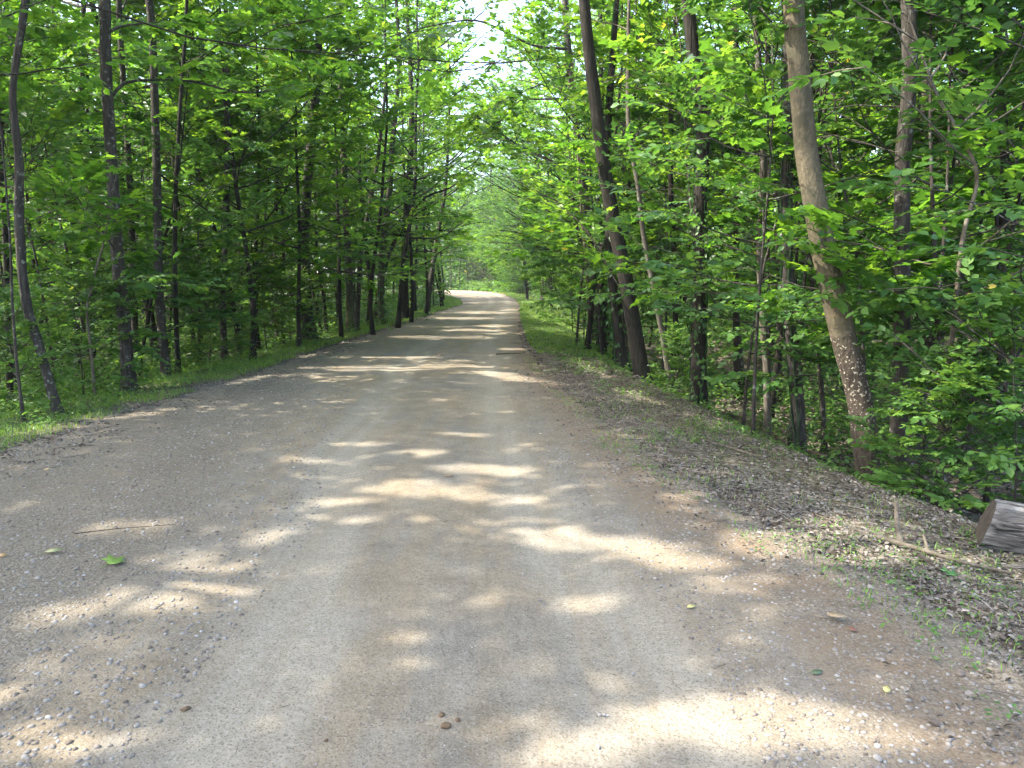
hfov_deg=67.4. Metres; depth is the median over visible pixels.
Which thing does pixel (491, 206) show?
hardwood tree
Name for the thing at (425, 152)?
hardwood tree
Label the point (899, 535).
dead stub
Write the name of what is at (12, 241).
understory tree
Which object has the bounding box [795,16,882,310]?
hardwood tree
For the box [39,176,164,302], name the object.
understory tree
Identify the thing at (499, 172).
hardwood tree
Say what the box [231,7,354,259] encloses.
hardwood tree
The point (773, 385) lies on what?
sapling
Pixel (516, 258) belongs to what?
understory tree
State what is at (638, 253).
sapling
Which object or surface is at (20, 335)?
shrub
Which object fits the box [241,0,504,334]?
understory tree
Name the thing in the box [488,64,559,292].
hardwood tree
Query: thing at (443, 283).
shrub
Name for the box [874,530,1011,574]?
fallen branch
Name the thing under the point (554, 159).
hardwood tree
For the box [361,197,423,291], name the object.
understory tree
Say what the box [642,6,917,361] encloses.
understory tree
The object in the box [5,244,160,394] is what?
shrub
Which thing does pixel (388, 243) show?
understory tree
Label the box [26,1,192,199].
hardwood tree
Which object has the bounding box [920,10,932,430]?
hardwood tree
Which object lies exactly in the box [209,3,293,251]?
hardwood tree
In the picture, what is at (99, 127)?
understory tree
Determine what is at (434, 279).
understory tree
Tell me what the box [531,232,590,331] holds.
shrub
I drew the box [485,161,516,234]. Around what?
hardwood tree
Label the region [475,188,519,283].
understory tree
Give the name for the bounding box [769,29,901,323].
hardwood tree
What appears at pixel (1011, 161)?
hardwood tree
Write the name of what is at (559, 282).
shrub
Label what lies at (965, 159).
understory tree
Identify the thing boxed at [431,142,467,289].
hardwood tree
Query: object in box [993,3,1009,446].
hardwood tree
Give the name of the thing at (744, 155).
hardwood tree
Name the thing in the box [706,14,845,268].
hardwood tree
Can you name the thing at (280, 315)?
shrub
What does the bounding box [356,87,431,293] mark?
hardwood tree
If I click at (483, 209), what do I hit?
understory tree
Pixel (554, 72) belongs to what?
understory tree
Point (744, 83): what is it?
hardwood tree
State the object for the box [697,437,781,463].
fallen branch
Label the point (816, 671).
fallen leaf
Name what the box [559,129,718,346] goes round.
understory tree
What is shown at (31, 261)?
understory tree
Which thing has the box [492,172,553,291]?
understory tree
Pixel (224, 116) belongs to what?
hardwood tree
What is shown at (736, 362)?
hardwood tree
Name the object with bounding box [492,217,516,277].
understory tree
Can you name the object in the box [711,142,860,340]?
understory tree
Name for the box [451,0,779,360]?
understory tree
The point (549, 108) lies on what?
hardwood tree
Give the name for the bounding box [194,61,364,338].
understory tree
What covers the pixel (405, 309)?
hardwood tree
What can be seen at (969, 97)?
crooked sapling
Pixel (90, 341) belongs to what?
dead sapling
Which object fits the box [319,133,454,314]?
understory tree
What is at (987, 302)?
sapling
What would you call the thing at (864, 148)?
understory tree
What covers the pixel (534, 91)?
understory tree
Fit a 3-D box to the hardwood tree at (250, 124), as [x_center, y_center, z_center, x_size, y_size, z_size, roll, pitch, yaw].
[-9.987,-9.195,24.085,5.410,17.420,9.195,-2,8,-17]
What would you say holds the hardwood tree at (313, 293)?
on the ground at (782, 479)
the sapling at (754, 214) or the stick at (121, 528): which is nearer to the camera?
the stick at (121, 528)
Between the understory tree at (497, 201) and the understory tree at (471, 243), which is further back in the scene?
the understory tree at (471, 243)
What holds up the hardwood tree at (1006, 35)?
on the ground at (782, 479)
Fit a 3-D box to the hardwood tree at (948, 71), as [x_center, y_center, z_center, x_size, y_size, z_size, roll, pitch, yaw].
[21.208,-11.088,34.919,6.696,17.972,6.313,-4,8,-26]
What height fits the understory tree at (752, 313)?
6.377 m
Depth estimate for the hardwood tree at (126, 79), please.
46.01 m
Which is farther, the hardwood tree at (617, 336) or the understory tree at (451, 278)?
the understory tree at (451, 278)
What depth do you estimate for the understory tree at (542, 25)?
18.06 m
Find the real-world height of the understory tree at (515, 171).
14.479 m
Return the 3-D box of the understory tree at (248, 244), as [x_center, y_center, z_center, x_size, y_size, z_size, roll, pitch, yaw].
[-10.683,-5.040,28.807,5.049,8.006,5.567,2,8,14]
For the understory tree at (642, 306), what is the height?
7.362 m
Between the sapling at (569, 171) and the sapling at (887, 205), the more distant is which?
the sapling at (569, 171)
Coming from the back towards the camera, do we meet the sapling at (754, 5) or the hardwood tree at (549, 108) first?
the hardwood tree at (549, 108)
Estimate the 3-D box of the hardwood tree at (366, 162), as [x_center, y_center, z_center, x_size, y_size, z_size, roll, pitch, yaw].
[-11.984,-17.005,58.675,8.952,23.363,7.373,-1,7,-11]
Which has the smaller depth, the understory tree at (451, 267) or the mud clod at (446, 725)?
the mud clod at (446, 725)
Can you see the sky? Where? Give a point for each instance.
(504, 6)
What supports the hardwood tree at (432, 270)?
on the ground at (782, 479)
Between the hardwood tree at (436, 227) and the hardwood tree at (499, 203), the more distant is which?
the hardwood tree at (436, 227)
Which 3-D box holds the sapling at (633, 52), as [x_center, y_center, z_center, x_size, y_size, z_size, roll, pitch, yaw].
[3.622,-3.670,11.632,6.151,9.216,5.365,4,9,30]
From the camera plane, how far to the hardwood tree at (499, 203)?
93.16 m
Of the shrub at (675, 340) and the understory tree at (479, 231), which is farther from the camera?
the understory tree at (479, 231)
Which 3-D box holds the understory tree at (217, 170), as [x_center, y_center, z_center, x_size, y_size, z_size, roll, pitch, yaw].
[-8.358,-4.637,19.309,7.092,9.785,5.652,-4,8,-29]
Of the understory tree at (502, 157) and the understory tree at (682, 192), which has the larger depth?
the understory tree at (502, 157)
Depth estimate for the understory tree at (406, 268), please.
22.49 m
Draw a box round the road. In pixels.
[0,289,1023,767]
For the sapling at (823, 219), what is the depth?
7.06 m
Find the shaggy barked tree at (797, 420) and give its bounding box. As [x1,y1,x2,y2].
[762,0,833,454]
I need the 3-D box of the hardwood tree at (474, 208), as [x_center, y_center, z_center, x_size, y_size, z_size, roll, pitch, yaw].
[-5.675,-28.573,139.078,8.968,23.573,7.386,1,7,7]
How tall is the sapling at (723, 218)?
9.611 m
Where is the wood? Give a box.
[0,5,1018,311]
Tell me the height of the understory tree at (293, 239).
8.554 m
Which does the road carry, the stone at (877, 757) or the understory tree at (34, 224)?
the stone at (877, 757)
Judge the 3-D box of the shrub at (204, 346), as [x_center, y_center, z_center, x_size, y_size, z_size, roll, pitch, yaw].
[-6.454,-1.596,16.462,2.340,2.771,2.325,4,8,27]
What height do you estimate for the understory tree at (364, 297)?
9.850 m
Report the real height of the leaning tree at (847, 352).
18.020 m
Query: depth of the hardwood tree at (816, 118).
21.81 m
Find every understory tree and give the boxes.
[0,0,176,298]
[0,0,304,384]
[0,4,62,263]
[0,17,77,252]
[0,20,149,385]
[0,69,152,370]
[0,126,69,330]
[2,50,165,330]
[5,154,83,277]
[7,158,73,306]
[26,0,316,362]
[38,65,231,299]
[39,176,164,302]
[43,0,402,359]
[66,94,264,356]
[69,91,253,297]
[95,0,389,352]
[106,124,208,287]
[128,172,210,325]
[140,184,203,319]
[146,0,422,346]
[147,163,263,300]
[151,20,390,343]
[163,147,297,348]
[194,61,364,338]
[201,220,269,310]
[208,0,472,337]
[215,172,343,317]
[222,145,321,286]
[230,16,426,333]
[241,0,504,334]
[245,0,490,324]
[258,103,400,328]
[281,0,542,327]
[286,202,364,309]
[291,211,364,302]
[310,135,422,297]
[311,0,503,322]
[311,143,425,312]
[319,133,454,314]
[319,195,393,301]
[327,24,506,306]
[332,12,509,314]
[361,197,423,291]
[387,200,447,290]
[400,244,435,289]
[412,239,452,294]
[413,181,473,304]
[418,239,451,288]
[426,0,675,340]
[443,251,468,289]
[446,253,468,289]
[449,0,746,350]
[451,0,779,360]
[452,240,481,288]
[454,235,479,290]
[458,0,754,331]
[460,203,498,283]
[465,189,513,280]
[470,223,494,280]
[471,190,513,275]
[472,0,659,321]
[472,239,500,291]
[475,0,710,344]
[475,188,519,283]
[479,0,692,326]
[480,240,505,291]
[481,204,521,294]
[486,188,521,291]
[486,212,515,269]
[486,218,513,268]
[487,46,635,303]
[488,222,514,270]
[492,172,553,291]
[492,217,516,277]
[497,236,514,276]
[502,182,557,288]
[509,245,537,294]
[513,0,814,373]
[515,194,580,310]
[518,192,574,287]
[518,194,575,309]
[522,91,681,295]
[522,225,565,283]
[531,179,597,294]
[545,116,661,277]
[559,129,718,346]
[573,163,683,280]
[574,92,773,368]
[593,105,775,320]
[605,0,1023,417]
[619,154,689,323]
[621,126,753,311]
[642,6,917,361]
[664,155,774,338]
[708,223,773,304]
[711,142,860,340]
[711,147,873,376]
[741,0,1023,321]
[793,83,911,254]
[820,6,1023,418]
[842,119,985,347]
[852,49,994,278]
[854,104,1023,310]
[867,81,1017,314]
[933,75,1015,280]
[934,104,1023,283]
[947,100,1023,337]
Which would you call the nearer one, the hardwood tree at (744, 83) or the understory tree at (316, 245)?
the understory tree at (316, 245)
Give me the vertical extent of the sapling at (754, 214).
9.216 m
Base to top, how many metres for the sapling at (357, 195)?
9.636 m
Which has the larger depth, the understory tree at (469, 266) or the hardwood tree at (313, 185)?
the understory tree at (469, 266)
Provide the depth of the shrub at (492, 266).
114.12 m
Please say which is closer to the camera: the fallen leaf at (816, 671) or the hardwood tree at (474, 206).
the fallen leaf at (816, 671)
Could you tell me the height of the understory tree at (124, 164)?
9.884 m
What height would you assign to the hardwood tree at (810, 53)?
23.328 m
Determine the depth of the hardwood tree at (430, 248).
64.92 m
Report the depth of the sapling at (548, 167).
20.25 m
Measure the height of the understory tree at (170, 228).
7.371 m
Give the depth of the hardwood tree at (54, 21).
21.36 m
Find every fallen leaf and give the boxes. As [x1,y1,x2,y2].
[36,548,62,553]
[100,554,124,567]
[805,669,822,673]
[816,612,847,617]
[883,686,890,694]
[941,566,958,576]
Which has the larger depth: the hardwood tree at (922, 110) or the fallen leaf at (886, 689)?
the hardwood tree at (922, 110)
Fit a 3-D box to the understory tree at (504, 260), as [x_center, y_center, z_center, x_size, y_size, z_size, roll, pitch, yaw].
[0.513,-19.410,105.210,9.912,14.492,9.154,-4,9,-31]
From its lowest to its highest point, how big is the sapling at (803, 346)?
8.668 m
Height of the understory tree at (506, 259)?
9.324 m
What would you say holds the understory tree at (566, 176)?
on the ground at (782, 479)
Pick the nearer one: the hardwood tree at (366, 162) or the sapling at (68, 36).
the sapling at (68, 36)
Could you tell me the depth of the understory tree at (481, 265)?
127.51 m
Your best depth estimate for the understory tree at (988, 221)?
24.15 m
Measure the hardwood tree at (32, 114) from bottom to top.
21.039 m
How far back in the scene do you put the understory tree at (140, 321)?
22.13 m
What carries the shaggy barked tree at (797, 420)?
on the ground at (782, 479)
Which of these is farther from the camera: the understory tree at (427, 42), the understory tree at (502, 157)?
the understory tree at (502, 157)
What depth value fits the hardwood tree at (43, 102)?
23.29 m
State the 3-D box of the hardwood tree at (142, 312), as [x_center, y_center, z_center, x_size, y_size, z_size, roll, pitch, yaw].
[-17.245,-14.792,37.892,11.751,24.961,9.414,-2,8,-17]
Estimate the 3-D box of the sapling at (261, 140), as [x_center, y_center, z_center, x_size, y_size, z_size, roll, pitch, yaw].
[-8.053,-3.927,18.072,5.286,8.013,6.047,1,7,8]
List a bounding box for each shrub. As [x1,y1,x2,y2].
[0,278,83,404]
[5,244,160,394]
[165,246,271,361]
[216,245,320,349]
[239,250,332,340]
[408,257,457,309]
[461,250,489,290]
[465,235,492,290]
[479,238,505,291]
[479,253,499,286]
[482,254,498,291]
[483,228,521,292]
[495,236,521,286]
[496,260,512,287]
[502,238,536,293]
[504,236,547,288]
[507,246,547,294]
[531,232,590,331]
[533,243,610,339]
[647,317,717,394]
[844,334,1023,512]
[851,255,1023,514]
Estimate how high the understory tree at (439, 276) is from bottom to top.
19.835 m
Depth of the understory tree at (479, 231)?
126.87 m
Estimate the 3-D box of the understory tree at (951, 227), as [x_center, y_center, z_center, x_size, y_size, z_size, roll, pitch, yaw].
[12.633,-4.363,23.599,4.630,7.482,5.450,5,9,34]
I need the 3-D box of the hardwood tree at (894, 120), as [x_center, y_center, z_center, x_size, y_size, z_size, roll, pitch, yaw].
[15.161,-14.552,31.080,11.630,25.808,8.559,0,7,2]
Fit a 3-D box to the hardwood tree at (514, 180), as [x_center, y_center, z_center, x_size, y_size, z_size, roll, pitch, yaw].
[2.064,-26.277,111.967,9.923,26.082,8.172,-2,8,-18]
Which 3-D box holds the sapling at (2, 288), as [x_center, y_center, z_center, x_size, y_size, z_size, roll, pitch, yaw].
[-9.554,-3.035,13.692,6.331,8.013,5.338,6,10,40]
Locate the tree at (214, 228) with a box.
[76,0,278,354]
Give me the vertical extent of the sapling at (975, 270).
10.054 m
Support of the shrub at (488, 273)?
on the ground at (782, 479)
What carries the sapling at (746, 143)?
on the ground at (782, 479)
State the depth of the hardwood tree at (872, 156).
38.17 m
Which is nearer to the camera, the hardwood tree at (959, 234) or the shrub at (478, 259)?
the hardwood tree at (959, 234)
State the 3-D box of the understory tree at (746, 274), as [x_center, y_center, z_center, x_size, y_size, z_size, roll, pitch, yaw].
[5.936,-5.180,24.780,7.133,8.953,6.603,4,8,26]
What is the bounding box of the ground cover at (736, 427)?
[0,311,1022,719]
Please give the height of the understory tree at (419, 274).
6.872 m
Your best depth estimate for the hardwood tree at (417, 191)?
57.17 m
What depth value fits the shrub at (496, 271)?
107.35 m
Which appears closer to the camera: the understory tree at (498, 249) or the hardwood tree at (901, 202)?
the hardwood tree at (901, 202)
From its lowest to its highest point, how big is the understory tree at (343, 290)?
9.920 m
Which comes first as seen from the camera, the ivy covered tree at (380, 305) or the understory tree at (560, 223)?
the ivy covered tree at (380, 305)
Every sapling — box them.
[0,0,183,323]
[0,0,183,423]
[0,0,193,386]
[0,0,296,316]
[0,7,228,374]
[0,19,108,405]
[0,27,183,402]
[34,76,262,374]
[44,132,147,396]
[63,58,294,361]
[141,43,343,324]
[162,3,395,314]
[216,37,391,287]
[474,55,689,345]
[491,2,692,360]
[503,14,714,355]
[521,12,765,384]
[549,0,887,393]
[553,0,834,388]
[572,0,990,436]
[572,38,656,350]
[574,0,947,426]
[583,0,967,419]
[593,0,1018,448]
[615,0,1022,451]
[624,0,1023,367]
[626,0,1023,429]
[648,0,1023,395]
[679,0,1023,497]
[699,0,1023,511]
[723,0,1023,456]
[750,0,1023,449]
[750,1,1023,438]
[751,0,1023,509]
[768,2,1023,358]
[775,0,1023,502]
[819,0,1023,422]
[825,2,1023,463]
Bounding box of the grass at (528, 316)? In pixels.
[0,292,1023,670]
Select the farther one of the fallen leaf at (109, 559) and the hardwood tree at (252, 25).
the hardwood tree at (252, 25)
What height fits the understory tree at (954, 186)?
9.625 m
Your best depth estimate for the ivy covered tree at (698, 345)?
12.25 m
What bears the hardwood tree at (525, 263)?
on the ground at (782, 479)
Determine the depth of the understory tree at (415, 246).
56.15 m
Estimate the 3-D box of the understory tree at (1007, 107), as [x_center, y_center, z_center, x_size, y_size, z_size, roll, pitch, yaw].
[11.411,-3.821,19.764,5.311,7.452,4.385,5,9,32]
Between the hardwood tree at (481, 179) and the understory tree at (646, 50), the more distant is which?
the hardwood tree at (481, 179)
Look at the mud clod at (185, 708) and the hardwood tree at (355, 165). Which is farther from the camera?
the hardwood tree at (355, 165)
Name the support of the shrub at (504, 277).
on the ground at (782, 479)
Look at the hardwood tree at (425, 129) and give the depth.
76.42 m
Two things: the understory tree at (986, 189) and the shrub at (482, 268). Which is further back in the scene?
the shrub at (482, 268)
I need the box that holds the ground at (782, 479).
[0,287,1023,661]
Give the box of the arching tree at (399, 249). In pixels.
[350,115,503,322]
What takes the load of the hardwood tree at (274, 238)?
on the ground at (782, 479)
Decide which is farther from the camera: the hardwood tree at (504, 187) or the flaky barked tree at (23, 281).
the hardwood tree at (504, 187)
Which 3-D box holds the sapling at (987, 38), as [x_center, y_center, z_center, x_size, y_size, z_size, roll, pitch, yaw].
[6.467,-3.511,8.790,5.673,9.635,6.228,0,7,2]
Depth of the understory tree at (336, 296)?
35.64 m
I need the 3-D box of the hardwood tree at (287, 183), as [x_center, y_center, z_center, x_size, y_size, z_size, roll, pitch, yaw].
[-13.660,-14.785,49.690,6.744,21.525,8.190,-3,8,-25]
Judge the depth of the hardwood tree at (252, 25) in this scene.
14.61 m
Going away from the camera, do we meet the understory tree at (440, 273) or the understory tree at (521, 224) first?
the understory tree at (521, 224)
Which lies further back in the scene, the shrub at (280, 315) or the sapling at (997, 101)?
the shrub at (280, 315)
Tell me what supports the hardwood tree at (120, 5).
on the ground at (782, 479)
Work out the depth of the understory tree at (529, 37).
42.27 m
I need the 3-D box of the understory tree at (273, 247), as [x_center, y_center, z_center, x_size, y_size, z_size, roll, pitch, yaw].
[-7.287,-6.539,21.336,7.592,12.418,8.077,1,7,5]
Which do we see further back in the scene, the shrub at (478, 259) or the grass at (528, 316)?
the shrub at (478, 259)
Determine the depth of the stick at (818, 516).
5.37 m
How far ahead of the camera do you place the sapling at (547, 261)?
16.54 m
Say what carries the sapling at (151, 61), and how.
on the ground at (782, 479)
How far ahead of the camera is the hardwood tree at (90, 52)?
48.80 m
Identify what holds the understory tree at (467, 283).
on the ground at (782, 479)
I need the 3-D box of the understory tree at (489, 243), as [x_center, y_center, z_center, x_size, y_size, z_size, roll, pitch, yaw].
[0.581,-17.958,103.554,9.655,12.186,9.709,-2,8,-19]
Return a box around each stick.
[74,524,175,533]
[800,510,837,523]
[911,550,943,571]
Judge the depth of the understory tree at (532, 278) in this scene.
76.65 m
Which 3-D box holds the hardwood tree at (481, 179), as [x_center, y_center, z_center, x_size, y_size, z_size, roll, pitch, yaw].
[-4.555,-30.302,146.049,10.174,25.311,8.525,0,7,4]
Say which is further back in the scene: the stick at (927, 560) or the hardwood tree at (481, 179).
the hardwood tree at (481, 179)
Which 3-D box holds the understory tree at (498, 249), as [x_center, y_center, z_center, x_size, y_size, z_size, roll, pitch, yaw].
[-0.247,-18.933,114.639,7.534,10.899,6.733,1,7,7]
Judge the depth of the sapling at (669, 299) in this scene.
9.54 m
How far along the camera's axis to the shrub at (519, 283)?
100.62 m
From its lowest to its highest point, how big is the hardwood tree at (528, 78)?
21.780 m
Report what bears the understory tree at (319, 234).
on the ground at (782, 479)
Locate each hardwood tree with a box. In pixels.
[0,0,251,371]
[0,0,356,391]
[0,1,79,320]
[0,1,158,416]
[0,10,116,348]
[0,40,50,240]
[2,0,92,323]
[9,5,96,308]
[11,4,179,355]
[15,4,106,207]
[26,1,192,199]
[30,0,194,370]
[42,0,259,324]
[46,6,80,370]
[56,1,222,378]
[71,4,183,320]
[92,0,189,373]
[112,0,268,361]
[115,0,287,310]
[132,2,258,329]
[143,0,324,344]
[145,0,171,377]
[158,1,282,275]
[172,0,303,373]
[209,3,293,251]
[220,0,418,362]
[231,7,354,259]
[231,20,367,334]
[250,22,335,310]
[254,0,402,339]
[259,43,376,299]
[266,32,389,311]
[273,3,683,356]
[303,9,400,273]
[310,34,406,297]
[337,2,422,330]
[355,0,507,319]
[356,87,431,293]
[358,0,562,311]
[364,0,472,310]
[371,71,462,275]
[374,0,654,343]
[376,50,450,304]
[388,68,474,299]
[392,57,462,298]
[400,116,457,287]
[405,108,458,295]
[425,156,454,280]
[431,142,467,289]
[445,177,478,286]
[447,90,523,286]
[453,176,487,290]
[458,159,487,278]
[459,79,533,240]
[463,91,513,280]
[465,77,538,290]
[465,156,503,274]
[473,77,547,292]
[475,153,516,276]
[484,110,551,291]
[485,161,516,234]
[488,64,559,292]
[492,33,572,308]
[493,92,557,295]
[495,124,543,291]
[499,131,534,227]
[500,14,584,300]
[514,0,655,384]
[515,165,545,299]
[530,126,582,270]
[532,0,689,393]
[539,100,582,286]
[559,54,625,241]
[562,3,732,388]
[594,0,687,371]
[617,0,712,310]
[688,24,751,311]
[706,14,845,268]
[707,0,868,238]
[711,9,974,377]
[712,11,780,315]
[713,8,870,337]
[716,0,814,303]
[732,1,855,400]
[753,15,772,439]
[767,0,885,405]
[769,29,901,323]
[778,2,1015,329]
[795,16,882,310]
[824,27,916,234]
[826,16,1023,362]
[887,0,917,492]
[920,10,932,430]
[934,2,1023,236]
[934,19,1021,319]
[934,42,1023,381]
[965,20,1023,277]
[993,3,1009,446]
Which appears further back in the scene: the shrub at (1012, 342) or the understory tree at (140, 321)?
the understory tree at (140, 321)
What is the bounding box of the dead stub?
[894,500,903,541]
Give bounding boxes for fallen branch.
[538,347,603,367]
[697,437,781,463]
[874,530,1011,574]
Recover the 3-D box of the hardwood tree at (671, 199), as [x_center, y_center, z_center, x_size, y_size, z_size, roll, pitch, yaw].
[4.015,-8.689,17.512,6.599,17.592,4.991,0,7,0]
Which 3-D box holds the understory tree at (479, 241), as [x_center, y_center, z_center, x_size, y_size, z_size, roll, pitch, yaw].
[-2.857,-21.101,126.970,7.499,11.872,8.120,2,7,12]
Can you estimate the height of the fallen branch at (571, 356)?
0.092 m
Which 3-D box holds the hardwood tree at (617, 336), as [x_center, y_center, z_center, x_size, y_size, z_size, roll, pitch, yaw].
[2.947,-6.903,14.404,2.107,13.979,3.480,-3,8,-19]
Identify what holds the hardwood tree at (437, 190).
on the ground at (782, 479)
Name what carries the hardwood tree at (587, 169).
on the ground at (782, 479)
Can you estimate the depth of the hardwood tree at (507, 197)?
107.30 m
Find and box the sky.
[29,0,1022,286]
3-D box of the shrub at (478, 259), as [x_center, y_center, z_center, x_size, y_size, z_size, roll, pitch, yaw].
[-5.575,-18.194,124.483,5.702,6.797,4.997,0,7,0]
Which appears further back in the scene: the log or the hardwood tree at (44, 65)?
the hardwood tree at (44, 65)
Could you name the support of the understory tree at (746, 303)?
on the ground at (782, 479)
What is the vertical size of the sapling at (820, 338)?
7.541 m
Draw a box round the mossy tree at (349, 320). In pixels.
[336,23,414,331]
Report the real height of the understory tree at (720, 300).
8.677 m
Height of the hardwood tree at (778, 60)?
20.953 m
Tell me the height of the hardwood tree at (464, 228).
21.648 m
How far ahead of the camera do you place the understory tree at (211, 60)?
15.10 m
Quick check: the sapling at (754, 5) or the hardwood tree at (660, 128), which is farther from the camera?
the hardwood tree at (660, 128)
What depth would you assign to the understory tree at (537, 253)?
59.43 m
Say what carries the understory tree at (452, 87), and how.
on the ground at (782, 479)
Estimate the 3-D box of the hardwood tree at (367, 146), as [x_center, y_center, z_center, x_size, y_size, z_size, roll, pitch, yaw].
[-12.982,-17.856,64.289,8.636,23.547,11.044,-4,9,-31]
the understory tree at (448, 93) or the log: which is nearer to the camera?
the log
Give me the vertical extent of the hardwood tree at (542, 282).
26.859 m
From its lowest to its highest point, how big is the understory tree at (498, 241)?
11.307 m
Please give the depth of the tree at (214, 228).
19.77 m
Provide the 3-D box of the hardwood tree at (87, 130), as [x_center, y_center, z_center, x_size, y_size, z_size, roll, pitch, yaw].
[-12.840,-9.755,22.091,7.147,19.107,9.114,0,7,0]
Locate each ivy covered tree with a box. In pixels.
[328,0,562,325]
[676,0,726,412]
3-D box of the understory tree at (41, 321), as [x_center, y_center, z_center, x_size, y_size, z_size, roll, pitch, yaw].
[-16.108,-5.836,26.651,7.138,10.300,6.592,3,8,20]
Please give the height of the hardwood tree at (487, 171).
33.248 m
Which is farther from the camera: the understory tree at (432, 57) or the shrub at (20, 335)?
the understory tree at (432, 57)
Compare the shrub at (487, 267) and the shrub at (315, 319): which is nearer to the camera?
the shrub at (315, 319)
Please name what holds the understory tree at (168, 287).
on the ground at (782, 479)
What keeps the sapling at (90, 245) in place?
on the ground at (782, 479)
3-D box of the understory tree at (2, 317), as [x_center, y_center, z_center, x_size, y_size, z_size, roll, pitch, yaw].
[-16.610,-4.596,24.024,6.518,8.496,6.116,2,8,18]
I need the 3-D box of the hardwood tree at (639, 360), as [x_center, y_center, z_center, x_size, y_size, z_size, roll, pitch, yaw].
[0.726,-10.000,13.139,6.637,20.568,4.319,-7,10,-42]
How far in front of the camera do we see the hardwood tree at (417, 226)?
49.04 m
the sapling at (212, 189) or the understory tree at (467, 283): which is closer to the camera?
the sapling at (212, 189)
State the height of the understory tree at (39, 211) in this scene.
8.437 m
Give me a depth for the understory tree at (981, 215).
12.74 m
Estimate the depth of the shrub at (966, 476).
6.54 m
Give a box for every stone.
[872,753,882,761]
[928,719,940,726]
[956,671,964,676]
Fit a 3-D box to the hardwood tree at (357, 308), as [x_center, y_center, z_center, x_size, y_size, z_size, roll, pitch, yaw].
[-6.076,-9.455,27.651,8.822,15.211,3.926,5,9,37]
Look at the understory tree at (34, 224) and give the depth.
29.36 m
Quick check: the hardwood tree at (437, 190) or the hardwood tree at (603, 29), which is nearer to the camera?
the hardwood tree at (603, 29)
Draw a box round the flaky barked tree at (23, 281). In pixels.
[0,0,545,415]
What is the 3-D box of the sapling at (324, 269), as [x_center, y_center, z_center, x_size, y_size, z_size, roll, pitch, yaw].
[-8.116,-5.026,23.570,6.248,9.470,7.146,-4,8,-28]
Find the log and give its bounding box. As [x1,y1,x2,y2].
[973,499,1023,554]
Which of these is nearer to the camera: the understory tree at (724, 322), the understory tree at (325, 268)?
the understory tree at (724, 322)
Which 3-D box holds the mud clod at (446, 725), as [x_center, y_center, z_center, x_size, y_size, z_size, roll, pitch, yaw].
[-0.240,1.244,2.797,0.039,0.016,0.036,2,8,14]
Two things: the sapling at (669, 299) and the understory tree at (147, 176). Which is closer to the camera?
the sapling at (669, 299)
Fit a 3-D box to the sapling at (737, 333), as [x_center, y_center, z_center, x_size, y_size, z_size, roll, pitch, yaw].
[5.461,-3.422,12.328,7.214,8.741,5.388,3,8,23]
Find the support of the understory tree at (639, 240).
on the ground at (782, 479)
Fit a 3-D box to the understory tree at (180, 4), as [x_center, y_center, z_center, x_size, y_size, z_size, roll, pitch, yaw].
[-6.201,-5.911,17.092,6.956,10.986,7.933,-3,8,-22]
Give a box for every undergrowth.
[0,277,1023,517]
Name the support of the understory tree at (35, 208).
on the ground at (782, 479)
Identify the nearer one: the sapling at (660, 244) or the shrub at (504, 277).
the sapling at (660, 244)
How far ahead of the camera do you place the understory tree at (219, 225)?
33.48 m
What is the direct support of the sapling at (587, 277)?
on the ground at (782, 479)
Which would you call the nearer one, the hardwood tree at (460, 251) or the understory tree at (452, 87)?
the understory tree at (452, 87)
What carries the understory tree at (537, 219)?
on the ground at (782, 479)
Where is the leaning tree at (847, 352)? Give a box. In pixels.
[783,0,887,488]
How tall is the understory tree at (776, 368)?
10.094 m
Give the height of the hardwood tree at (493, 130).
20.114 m
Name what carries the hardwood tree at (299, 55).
on the ground at (782, 479)
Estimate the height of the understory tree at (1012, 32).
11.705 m
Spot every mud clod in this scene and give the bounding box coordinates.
[180,706,190,711]
[441,722,450,728]
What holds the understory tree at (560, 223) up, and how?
on the ground at (782, 479)
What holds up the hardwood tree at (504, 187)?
on the ground at (782, 479)
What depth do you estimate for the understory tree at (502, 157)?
58.27 m
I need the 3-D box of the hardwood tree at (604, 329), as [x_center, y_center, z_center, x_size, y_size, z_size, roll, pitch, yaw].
[-0.864,-8.659,20.298,11.083,16.166,4.858,2,8,16]
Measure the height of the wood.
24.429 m
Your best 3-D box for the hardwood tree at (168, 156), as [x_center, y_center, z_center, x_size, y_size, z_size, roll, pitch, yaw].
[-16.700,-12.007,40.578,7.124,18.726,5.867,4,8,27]
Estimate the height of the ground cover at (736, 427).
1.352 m
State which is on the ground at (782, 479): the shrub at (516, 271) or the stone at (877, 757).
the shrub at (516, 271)
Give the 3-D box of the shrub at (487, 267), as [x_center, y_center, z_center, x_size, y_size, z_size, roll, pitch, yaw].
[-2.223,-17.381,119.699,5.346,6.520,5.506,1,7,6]
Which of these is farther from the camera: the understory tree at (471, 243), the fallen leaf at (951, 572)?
the understory tree at (471, 243)
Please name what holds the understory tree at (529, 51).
on the ground at (782, 479)
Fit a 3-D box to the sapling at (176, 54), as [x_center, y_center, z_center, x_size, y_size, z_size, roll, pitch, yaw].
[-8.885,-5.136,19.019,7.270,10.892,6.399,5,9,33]
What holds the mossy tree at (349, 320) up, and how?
on the ground at (782, 479)
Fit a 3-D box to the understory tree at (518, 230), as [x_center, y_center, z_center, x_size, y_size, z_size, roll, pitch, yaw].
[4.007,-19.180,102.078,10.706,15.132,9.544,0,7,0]

